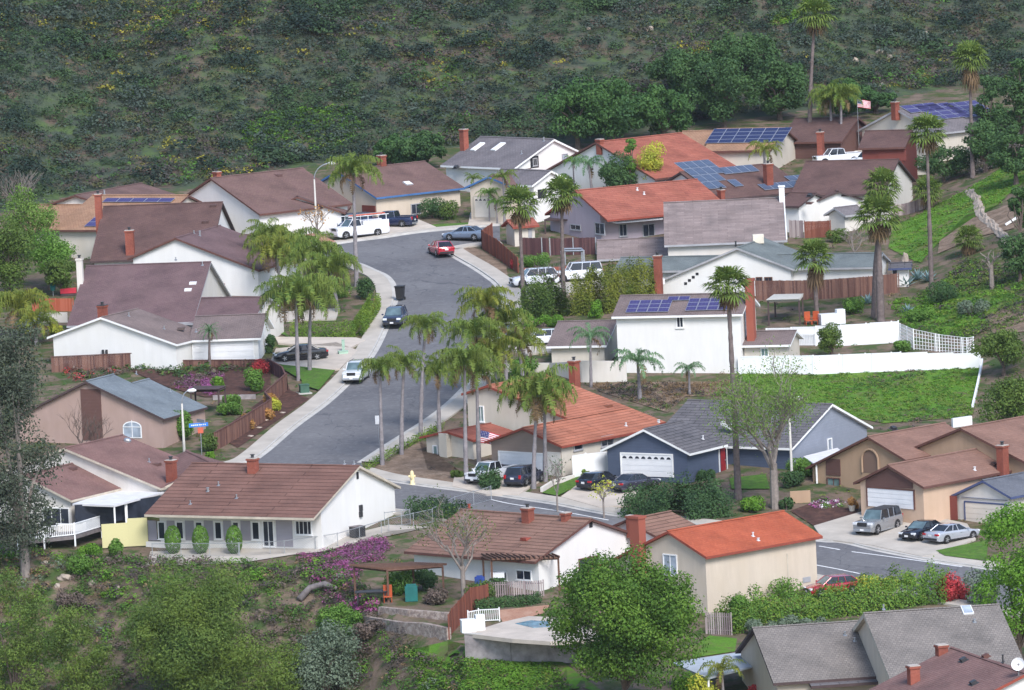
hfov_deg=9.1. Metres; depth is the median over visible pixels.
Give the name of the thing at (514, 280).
parked car
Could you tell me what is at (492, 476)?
garden shrub
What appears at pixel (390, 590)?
garden chair
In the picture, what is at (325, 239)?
driveway
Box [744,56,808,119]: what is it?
oak tree
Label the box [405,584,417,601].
covered barbecue
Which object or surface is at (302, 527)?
window
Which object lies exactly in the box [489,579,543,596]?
picket fence
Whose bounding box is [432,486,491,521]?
chain fence
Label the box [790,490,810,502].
garden wall
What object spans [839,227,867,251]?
bare tree
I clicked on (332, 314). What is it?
driveway
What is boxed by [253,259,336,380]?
queen palm
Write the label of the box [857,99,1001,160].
gabled house
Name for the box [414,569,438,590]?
garden shrub
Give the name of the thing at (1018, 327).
dirt bank
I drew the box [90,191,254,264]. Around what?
gabled house
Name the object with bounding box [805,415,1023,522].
garage fronted house
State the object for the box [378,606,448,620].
retaining wall
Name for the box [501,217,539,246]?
garden shed
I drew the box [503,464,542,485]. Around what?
parked car
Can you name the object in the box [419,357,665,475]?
two storey house
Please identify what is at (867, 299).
agave
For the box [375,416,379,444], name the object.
road sign
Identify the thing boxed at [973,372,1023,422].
bank tree
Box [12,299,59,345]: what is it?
date palm
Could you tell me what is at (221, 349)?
garage door
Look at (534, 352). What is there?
driveway
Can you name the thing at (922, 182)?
fan palm
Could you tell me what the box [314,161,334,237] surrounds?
street lamp
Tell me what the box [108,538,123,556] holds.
garden shrub
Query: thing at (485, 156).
two storey house
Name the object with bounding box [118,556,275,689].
acacia
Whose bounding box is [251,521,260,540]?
window
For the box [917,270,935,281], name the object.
agave
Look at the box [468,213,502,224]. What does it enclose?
driveway
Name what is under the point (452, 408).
pavement
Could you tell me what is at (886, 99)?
oak tree
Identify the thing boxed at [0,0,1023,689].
ground
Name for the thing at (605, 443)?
window
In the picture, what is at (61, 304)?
board fence
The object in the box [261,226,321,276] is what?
queen palm
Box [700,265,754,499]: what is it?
fan palm
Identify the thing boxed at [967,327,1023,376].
bank tree
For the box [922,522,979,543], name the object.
parked car
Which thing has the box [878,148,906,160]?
garage door
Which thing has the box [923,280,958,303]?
garden shrub
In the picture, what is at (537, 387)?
queen palm
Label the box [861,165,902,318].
fan palm
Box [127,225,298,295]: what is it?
gabled house
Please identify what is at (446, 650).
slope grass
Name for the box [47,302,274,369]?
garage fronted house
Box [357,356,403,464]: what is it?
queen palm
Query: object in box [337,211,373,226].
parked car
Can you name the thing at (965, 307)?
garden shrub
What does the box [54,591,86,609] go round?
garden shrub
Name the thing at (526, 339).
queen palm
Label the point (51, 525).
barbecue grill
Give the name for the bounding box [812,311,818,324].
garden chair
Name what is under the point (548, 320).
garden shrub
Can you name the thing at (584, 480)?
parked car
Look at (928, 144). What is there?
fan palm
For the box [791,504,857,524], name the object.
garden ground
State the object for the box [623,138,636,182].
garden tree
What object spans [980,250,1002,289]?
dead tree
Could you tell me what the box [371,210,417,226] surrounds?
pickup truck
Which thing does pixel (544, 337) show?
parked car
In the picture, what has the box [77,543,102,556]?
garden shrub
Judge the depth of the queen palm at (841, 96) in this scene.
708.57 m
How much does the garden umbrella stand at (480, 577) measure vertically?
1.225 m
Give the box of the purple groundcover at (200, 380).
[170,371,225,394]
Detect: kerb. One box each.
[240,264,393,462]
[328,224,499,243]
[362,254,506,461]
[383,477,991,568]
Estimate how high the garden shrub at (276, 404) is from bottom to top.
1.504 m
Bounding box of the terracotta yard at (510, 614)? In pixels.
[500,605,548,621]
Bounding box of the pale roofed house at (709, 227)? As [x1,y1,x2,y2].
[597,185,786,261]
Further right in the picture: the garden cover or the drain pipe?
the drain pipe
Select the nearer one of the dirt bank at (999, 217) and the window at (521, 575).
the window at (521, 575)
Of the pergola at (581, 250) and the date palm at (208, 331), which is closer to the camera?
the date palm at (208, 331)
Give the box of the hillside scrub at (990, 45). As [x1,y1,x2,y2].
[0,0,1023,206]
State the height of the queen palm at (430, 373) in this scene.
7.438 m
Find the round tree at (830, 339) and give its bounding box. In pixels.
[816,321,843,354]
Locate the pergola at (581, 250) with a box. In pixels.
[560,248,584,264]
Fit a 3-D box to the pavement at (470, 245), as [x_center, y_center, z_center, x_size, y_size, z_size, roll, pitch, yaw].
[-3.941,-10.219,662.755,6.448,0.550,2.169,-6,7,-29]
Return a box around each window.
[42,507,69,524]
[123,420,141,437]
[157,521,165,539]
[175,521,184,539]
[195,521,202,538]
[214,521,223,539]
[232,521,239,538]
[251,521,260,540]
[294,520,312,535]
[411,203,421,214]
[432,445,437,453]
[479,406,484,422]
[493,570,507,580]
[515,569,531,581]
[570,224,580,230]
[573,445,583,451]
[578,555,598,571]
[594,222,605,235]
[601,434,613,447]
[619,223,627,236]
[642,223,654,236]
[662,553,677,575]
[676,317,684,328]
[760,348,768,355]
[764,277,772,280]
[826,477,840,485]
[827,438,832,449]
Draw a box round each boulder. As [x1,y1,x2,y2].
[57,574,70,580]
[88,579,96,585]
[901,252,908,261]
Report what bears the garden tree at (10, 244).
on the ground at (954, 184)
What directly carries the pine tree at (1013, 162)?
on the ground at (954, 184)
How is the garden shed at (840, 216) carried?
on the ground at (954, 184)
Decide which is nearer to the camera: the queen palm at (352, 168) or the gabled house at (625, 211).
the queen palm at (352, 168)
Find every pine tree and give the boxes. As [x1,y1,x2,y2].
[961,119,1010,172]
[972,74,1012,132]
[985,124,1023,184]
[998,58,1023,145]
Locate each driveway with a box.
[271,342,356,370]
[275,337,364,347]
[283,308,337,321]
[305,233,335,241]
[384,219,435,233]
[452,476,538,495]
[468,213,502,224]
[512,278,601,299]
[512,344,550,355]
[561,486,637,507]
[814,512,975,556]
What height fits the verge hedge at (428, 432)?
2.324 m
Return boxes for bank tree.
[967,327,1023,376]
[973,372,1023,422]
[997,232,1023,281]
[1007,186,1023,238]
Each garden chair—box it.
[383,584,391,602]
[804,311,811,324]
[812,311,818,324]
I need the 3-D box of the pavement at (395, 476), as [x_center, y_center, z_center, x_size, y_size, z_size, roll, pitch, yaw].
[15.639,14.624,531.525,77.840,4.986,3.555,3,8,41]
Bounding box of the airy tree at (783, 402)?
[696,335,831,509]
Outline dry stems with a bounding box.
[593,379,729,408]
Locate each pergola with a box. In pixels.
[190,385,226,414]
[350,562,446,601]
[481,552,560,591]
[560,248,584,264]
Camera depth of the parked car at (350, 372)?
594.74 m
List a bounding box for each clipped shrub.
[164,525,181,553]
[192,525,208,553]
[225,525,242,553]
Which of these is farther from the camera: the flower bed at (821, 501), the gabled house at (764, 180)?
the gabled house at (764, 180)
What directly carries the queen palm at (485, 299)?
on the ground at (954, 184)
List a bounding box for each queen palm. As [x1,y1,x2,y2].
[239,217,290,247]
[242,223,299,286]
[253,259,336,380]
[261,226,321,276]
[274,231,344,307]
[277,272,350,369]
[297,251,362,311]
[324,152,384,286]
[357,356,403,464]
[384,345,426,454]
[398,311,447,435]
[414,355,453,431]
[429,341,500,483]
[439,316,506,388]
[446,351,506,462]
[453,285,514,383]
[464,172,483,183]
[467,328,525,381]
[470,300,534,380]
[486,169,518,222]
[493,325,547,375]
[496,363,577,488]
[517,389,573,481]
[564,155,583,184]
[569,155,605,187]
[745,139,783,162]
[805,77,853,120]
[818,83,863,123]
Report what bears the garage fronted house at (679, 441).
on the ground at (954, 184)
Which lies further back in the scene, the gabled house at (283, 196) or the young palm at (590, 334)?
the gabled house at (283, 196)
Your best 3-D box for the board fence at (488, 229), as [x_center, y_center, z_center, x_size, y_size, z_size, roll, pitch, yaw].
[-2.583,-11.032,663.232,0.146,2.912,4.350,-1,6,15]
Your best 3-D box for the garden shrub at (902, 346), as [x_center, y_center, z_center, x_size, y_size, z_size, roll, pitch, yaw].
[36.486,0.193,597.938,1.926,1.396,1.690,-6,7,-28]
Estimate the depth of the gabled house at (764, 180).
673.92 m
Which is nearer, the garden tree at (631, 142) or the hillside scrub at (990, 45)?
the garden tree at (631, 142)
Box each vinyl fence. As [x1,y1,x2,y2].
[572,452,607,476]
[738,351,980,374]
[766,320,899,345]
[799,332,815,345]
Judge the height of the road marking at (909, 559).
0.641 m
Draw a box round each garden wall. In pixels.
[43,312,67,322]
[507,361,626,382]
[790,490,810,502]
[950,496,957,519]
[951,416,971,427]
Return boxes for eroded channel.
[965,189,1007,243]
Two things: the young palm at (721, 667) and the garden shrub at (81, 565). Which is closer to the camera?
the young palm at (721, 667)
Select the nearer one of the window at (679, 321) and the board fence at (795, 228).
the window at (679, 321)
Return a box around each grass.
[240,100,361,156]
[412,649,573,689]
[416,641,599,689]
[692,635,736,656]
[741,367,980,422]
[742,368,978,422]
[768,9,799,24]
[889,168,1023,261]
[889,168,1023,261]
[902,284,1023,337]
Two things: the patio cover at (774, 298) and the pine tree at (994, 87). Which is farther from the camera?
the pine tree at (994, 87)
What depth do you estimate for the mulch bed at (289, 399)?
583.83 m
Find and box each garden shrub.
[43,323,63,334]
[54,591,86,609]
[64,554,93,576]
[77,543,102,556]
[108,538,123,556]
[175,409,194,439]
[198,432,218,450]
[205,451,214,458]
[210,376,223,390]
[216,401,243,414]
[222,394,240,405]
[243,367,264,391]
[250,420,256,429]
[252,359,269,373]
[262,286,292,306]
[262,393,278,401]
[265,334,275,353]
[265,408,275,419]
[272,397,281,410]
[324,280,351,298]
[352,619,384,639]
[356,277,374,299]
[382,570,419,595]
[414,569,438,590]
[417,197,445,217]
[422,587,448,604]
[437,200,459,219]
[449,470,463,477]
[464,579,495,597]
[475,464,502,489]
[488,577,508,593]
[507,356,538,375]
[519,252,550,266]
[523,314,563,327]
[587,299,603,318]
[670,670,701,689]
[685,673,718,689]
[696,469,715,480]
[725,591,755,629]
[740,495,765,511]
[744,614,826,631]
[748,684,756,689]
[766,576,802,598]
[778,470,805,487]
[778,497,794,509]
[785,457,812,476]
[824,228,849,242]
[842,296,865,313]
[856,574,897,591]
[893,340,911,351]
[903,307,934,321]
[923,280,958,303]
[934,571,971,601]
[956,298,990,314]
[960,567,999,604]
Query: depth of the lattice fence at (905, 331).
597.59 m
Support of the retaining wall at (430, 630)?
on the ground at (954, 184)
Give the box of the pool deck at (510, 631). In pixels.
[469,616,595,644]
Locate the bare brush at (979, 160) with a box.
[963,131,1021,173]
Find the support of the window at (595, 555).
in the ranch house at (568, 539)
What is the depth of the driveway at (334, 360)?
606.08 m
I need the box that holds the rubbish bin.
[394,285,405,299]
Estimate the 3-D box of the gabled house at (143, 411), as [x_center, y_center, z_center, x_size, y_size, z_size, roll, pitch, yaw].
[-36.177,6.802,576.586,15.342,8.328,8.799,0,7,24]
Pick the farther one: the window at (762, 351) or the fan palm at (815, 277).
the fan palm at (815, 277)
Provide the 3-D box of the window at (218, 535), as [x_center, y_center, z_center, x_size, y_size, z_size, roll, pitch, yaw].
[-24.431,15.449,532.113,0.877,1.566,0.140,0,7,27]
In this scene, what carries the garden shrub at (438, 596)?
on the ground at (954, 184)
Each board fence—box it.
[32,298,73,310]
[51,353,131,372]
[183,359,266,366]
[214,373,287,450]
[266,358,287,389]
[481,223,492,245]
[481,231,518,272]
[522,237,596,254]
[755,273,899,299]
[789,220,804,237]
[804,220,830,237]
[893,199,924,215]
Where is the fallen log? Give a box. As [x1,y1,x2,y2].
[297,581,337,601]
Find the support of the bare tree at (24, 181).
on the ground at (954, 184)
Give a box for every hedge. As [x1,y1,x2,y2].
[289,293,380,336]
[363,420,447,468]
[403,494,467,519]
[472,591,542,611]
[517,272,573,317]
[568,256,663,315]
[615,468,738,519]
[710,555,951,633]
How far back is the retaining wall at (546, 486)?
547.89 m
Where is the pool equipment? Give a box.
[460,614,484,632]
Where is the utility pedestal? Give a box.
[341,339,344,349]
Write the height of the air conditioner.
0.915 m
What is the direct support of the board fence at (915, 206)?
on the ground at (954, 184)
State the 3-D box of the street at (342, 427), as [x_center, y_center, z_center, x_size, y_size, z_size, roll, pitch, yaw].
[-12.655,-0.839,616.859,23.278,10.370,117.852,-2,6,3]
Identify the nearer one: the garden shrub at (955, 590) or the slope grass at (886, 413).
the garden shrub at (955, 590)
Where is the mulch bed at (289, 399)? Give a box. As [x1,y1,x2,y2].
[230,386,308,446]
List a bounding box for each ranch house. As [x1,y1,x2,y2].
[144,454,400,548]
[404,503,695,590]
[674,603,1023,689]
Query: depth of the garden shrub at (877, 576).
503.58 m
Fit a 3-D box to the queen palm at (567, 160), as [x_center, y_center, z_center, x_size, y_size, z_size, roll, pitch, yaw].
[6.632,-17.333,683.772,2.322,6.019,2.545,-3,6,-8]
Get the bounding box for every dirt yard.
[366,441,457,481]
[453,245,507,275]
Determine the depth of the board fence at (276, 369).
599.84 m
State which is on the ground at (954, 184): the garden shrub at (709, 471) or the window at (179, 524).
the garden shrub at (709, 471)
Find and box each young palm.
[566,322,612,386]
[610,347,664,398]
[673,361,705,394]
[697,655,746,689]
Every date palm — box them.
[0,287,53,333]
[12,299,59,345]
[197,322,220,367]
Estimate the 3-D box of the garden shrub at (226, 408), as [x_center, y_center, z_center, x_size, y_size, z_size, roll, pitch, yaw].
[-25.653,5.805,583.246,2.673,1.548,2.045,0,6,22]
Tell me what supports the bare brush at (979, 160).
on the ground at (954, 184)
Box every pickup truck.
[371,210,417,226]
[464,460,515,482]
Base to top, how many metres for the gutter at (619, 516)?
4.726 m
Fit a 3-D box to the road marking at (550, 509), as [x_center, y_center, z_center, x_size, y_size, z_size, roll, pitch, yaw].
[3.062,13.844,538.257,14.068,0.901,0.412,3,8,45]
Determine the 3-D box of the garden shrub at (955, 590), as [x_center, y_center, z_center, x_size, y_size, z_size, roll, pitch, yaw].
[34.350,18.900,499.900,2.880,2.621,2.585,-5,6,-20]
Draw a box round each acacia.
[0,567,55,689]
[37,602,117,689]
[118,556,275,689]
[231,640,313,689]
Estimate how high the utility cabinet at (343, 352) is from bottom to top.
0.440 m
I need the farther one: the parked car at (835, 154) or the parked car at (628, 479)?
the parked car at (835, 154)
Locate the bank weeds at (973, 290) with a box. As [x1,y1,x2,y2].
[886,255,1023,336]
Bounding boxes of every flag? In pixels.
[480,430,499,443]
[857,99,870,143]
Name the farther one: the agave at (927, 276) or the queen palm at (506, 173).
the queen palm at (506, 173)
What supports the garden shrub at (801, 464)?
on the ground at (954, 184)
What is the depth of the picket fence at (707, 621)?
492.34 m
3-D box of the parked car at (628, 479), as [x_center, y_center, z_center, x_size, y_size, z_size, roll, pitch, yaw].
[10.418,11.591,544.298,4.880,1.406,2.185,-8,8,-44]
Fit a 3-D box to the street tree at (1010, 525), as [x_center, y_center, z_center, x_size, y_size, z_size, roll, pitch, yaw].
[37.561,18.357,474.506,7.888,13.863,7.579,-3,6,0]
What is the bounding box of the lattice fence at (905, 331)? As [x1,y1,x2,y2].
[899,323,973,352]
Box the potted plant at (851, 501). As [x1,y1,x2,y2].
[847,496,856,510]
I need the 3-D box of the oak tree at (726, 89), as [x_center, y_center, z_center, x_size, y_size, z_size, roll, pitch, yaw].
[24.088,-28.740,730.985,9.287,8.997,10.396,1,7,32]
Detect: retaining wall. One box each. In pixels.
[213,394,255,399]
[363,616,450,640]
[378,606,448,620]
[464,632,591,663]
[540,474,574,491]
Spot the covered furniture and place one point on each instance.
(838, 316)
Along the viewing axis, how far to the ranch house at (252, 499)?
532.46 m
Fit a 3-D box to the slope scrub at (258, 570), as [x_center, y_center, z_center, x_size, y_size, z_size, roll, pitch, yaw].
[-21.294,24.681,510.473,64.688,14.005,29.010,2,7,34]
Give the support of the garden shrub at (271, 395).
on the mulch bed at (289, 399)
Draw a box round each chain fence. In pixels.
[152,509,432,555]
[384,508,410,526]
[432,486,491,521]
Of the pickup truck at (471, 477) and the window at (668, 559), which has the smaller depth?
the window at (668, 559)
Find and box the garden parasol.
[50,276,55,295]
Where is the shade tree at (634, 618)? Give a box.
[536,541,709,689]
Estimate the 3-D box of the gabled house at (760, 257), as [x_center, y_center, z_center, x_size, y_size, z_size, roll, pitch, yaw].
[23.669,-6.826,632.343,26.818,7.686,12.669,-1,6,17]
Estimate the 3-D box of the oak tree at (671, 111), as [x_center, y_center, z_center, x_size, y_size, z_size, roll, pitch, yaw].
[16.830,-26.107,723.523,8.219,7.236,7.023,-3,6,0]
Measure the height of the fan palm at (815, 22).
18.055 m
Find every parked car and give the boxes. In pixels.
[272,343,328,361]
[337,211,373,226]
[342,358,370,381]
[382,305,407,326]
[428,240,454,255]
[442,225,481,239]
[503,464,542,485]
[509,266,559,286]
[527,328,553,345]
[557,260,602,281]
[575,470,616,489]
[607,473,660,491]
[802,573,857,596]
[812,148,860,159]
[852,505,902,533]
[898,519,941,539]
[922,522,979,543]
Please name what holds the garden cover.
on the ground at (954, 184)
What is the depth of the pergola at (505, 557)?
509.18 m
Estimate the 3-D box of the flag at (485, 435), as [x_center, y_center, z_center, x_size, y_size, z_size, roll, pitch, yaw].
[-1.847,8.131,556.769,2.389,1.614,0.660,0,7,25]
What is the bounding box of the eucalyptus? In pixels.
[0,312,70,578]
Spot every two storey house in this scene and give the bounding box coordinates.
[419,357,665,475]
[440,126,577,221]
[546,278,803,372]
[588,510,822,614]
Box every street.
[259,226,500,463]
[342,463,1021,606]
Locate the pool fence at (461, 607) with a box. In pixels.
[447,583,488,639]
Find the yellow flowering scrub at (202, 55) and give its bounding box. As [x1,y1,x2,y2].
[0,0,325,90]
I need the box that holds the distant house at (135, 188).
[44,182,173,205]
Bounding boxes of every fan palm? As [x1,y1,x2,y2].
[496,183,542,305]
[540,174,583,304]
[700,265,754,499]
[791,238,836,310]
[793,0,838,122]
[849,192,905,321]
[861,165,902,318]
[904,110,948,293]
[910,174,943,209]
[948,38,989,177]
[952,224,984,255]
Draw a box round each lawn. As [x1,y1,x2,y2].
[279,364,334,389]
[431,222,467,226]
[542,476,579,494]
[729,474,769,488]
[936,540,987,559]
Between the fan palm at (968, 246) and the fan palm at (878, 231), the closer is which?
the fan palm at (878, 231)
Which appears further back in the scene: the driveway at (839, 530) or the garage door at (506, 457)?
the garage door at (506, 457)
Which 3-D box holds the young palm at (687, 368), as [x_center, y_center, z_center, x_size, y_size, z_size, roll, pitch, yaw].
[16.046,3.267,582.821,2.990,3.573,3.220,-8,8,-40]
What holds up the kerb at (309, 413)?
on the ground at (954, 184)
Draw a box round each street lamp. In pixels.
[181,388,195,451]
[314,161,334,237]
[788,396,802,470]
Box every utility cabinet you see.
[298,383,311,394]
[338,350,347,353]
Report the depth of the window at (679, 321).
592.43 m
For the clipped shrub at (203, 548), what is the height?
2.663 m
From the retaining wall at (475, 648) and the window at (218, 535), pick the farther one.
the window at (218, 535)
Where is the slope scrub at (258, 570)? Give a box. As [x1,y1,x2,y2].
[0,543,468,689]
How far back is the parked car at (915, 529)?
520.59 m
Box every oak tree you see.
[372,133,401,163]
[383,129,447,163]
[532,73,615,148]
[581,75,648,139]
[627,83,695,134]
[643,48,721,101]
[683,54,763,127]
[709,30,781,74]
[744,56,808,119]
[821,77,880,116]
[859,90,897,113]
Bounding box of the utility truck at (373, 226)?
[329,212,389,238]
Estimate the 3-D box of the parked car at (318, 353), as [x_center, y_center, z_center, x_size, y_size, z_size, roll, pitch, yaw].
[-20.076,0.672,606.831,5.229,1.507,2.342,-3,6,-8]
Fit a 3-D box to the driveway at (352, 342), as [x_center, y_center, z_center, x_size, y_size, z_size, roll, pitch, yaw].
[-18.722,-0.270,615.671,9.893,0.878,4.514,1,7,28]
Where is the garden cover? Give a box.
[60,288,76,295]
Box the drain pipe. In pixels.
[1005,217,1015,225]
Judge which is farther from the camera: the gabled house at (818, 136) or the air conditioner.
the gabled house at (818, 136)
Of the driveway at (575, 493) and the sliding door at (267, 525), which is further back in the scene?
the driveway at (575, 493)
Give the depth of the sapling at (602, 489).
533.83 m
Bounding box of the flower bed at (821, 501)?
[809,497,846,507]
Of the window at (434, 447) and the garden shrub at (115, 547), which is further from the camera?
the window at (434, 447)
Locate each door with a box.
[192,340,254,359]
[262,520,275,547]
[473,195,495,217]
[498,451,542,470]
[528,228,531,237]
[620,452,673,477]
[720,447,725,470]
[866,486,914,509]
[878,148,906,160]
[964,501,1006,523]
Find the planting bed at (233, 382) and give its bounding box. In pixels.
[133,367,270,396]
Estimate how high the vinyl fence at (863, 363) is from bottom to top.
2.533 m
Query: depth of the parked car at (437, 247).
656.81 m
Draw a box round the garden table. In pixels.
[355,589,386,603]
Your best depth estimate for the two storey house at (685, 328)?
592.98 m
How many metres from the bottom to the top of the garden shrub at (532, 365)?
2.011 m
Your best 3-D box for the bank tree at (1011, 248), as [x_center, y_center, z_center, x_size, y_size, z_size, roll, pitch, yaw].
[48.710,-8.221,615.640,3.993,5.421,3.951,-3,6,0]
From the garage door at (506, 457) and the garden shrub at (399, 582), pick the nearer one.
the garden shrub at (399, 582)
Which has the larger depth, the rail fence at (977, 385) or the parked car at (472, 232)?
the parked car at (472, 232)
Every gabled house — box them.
[0,434,221,547]
[10,194,201,258]
[19,371,207,447]
[67,255,287,336]
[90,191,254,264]
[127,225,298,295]
[187,167,352,233]
[321,152,530,220]
[544,178,718,241]
[546,132,735,189]
[614,234,890,295]
[666,159,798,198]
[682,127,797,167]
[785,158,925,231]
[789,117,918,182]
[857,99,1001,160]
[869,643,1023,689]
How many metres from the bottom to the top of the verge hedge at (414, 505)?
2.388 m
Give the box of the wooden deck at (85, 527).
[17,516,101,549]
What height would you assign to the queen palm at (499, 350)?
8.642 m
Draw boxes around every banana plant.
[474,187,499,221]
[487,197,502,222]
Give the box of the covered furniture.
[818,308,845,324]
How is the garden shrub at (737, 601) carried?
on the ground at (954, 184)
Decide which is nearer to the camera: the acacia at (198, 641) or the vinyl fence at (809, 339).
the acacia at (198, 641)
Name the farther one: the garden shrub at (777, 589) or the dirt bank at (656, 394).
the dirt bank at (656, 394)
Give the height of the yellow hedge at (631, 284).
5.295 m
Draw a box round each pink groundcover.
[295,534,394,614]
[342,596,380,611]
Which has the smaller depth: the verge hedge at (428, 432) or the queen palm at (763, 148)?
the verge hedge at (428, 432)
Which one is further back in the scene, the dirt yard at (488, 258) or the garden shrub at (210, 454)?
the dirt yard at (488, 258)
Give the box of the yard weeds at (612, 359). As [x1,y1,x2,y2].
[0,159,1023,619]
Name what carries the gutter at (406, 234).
on the street at (342, 427)
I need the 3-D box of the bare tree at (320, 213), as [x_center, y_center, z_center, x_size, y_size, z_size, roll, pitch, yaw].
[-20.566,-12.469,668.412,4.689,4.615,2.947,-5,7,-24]
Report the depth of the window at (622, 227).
662.68 m
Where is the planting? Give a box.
[61,360,255,380]
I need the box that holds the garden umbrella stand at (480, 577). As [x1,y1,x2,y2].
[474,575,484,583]
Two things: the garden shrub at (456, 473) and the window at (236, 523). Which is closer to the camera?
the window at (236, 523)
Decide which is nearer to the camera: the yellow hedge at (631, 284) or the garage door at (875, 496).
the garage door at (875, 496)
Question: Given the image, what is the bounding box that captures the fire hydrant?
[408,470,415,484]
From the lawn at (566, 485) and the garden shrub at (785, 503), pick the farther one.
the lawn at (566, 485)
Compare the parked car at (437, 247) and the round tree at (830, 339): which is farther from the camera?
the parked car at (437, 247)
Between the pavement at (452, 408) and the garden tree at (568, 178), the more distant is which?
the garden tree at (568, 178)
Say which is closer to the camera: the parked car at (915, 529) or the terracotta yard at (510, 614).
the terracotta yard at (510, 614)
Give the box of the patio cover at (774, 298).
[766,294,803,325]
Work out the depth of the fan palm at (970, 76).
677.79 m
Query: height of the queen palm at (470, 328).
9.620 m
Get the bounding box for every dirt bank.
[594,382,729,411]
[937,205,1013,253]
[985,305,1023,332]
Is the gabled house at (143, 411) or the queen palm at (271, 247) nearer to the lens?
the gabled house at (143, 411)
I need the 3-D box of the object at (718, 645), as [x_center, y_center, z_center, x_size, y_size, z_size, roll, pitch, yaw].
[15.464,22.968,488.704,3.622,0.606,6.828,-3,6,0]
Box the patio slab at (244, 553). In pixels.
[147,525,425,564]
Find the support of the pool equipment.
on the pool deck at (510, 631)
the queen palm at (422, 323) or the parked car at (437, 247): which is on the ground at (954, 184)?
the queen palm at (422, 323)
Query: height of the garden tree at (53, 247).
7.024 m
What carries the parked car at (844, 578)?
on the ground at (954, 184)
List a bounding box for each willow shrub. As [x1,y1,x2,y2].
[288,617,363,689]
[315,603,362,638]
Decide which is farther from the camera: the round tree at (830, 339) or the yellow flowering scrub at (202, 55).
the yellow flowering scrub at (202, 55)
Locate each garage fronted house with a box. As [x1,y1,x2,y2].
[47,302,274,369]
[600,399,872,483]
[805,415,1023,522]
[951,472,1023,523]
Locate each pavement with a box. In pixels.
[224,259,391,462]
[334,223,498,241]
[363,247,520,462]
[367,467,1003,567]
[393,509,1020,617]
[454,241,501,249]
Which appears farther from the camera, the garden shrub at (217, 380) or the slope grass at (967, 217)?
the slope grass at (967, 217)
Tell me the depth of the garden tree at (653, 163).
678.87 m
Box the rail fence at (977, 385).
[971,358,982,406]
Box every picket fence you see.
[467,607,499,620]
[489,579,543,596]
[705,611,731,634]
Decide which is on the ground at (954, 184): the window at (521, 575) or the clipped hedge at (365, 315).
the clipped hedge at (365, 315)
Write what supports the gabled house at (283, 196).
on the ground at (954, 184)
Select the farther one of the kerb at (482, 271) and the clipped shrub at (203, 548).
the kerb at (482, 271)
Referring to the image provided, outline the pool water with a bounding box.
[515,620,549,627]
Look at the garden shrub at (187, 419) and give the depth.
572.35 m
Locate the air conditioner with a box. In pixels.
[349,525,365,537]
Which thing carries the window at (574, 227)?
in the gabled house at (625, 211)
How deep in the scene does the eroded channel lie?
651.74 m
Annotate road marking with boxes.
[492,499,606,519]
[852,551,961,566]
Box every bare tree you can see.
[0,170,40,246]
[58,398,112,443]
[297,205,333,236]
[398,484,500,596]
[524,261,560,284]
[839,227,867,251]
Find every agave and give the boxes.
[861,293,870,303]
[897,303,914,312]
[899,274,917,285]
[909,268,925,279]
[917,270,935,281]
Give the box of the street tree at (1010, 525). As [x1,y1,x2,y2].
[967,500,1023,654]
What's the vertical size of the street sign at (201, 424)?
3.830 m
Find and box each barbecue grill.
[40,520,58,533]
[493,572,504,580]
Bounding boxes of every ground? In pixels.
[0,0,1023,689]
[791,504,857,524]
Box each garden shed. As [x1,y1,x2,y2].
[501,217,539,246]
[823,204,867,231]
[888,261,912,286]
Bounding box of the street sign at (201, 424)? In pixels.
[189,419,207,454]
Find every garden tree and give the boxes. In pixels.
[0,182,59,252]
[0,215,36,298]
[21,226,76,289]
[43,258,75,295]
[560,173,576,196]
[597,151,638,186]
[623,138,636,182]
[636,140,666,179]
[913,144,976,182]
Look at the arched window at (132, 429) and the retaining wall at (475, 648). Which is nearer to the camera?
the retaining wall at (475, 648)
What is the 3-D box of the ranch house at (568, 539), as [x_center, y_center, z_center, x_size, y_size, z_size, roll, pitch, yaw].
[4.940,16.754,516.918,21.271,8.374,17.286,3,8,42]
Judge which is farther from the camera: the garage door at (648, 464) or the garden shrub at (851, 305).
the garden shrub at (851, 305)
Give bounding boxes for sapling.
[543,454,570,511]
[588,475,619,517]
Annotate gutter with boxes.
[246,262,397,462]
[339,225,500,243]
[358,254,504,462]
[389,480,997,570]
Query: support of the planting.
on the ground at (954, 184)
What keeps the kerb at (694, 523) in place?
on the ground at (954, 184)
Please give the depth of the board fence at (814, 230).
658.89 m
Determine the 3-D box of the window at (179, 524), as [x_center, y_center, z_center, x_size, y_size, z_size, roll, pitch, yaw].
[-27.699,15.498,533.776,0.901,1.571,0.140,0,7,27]
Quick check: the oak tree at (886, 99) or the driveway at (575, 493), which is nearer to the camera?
the driveway at (575, 493)
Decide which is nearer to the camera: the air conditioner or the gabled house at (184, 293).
the air conditioner
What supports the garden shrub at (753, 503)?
on the ground at (954, 184)

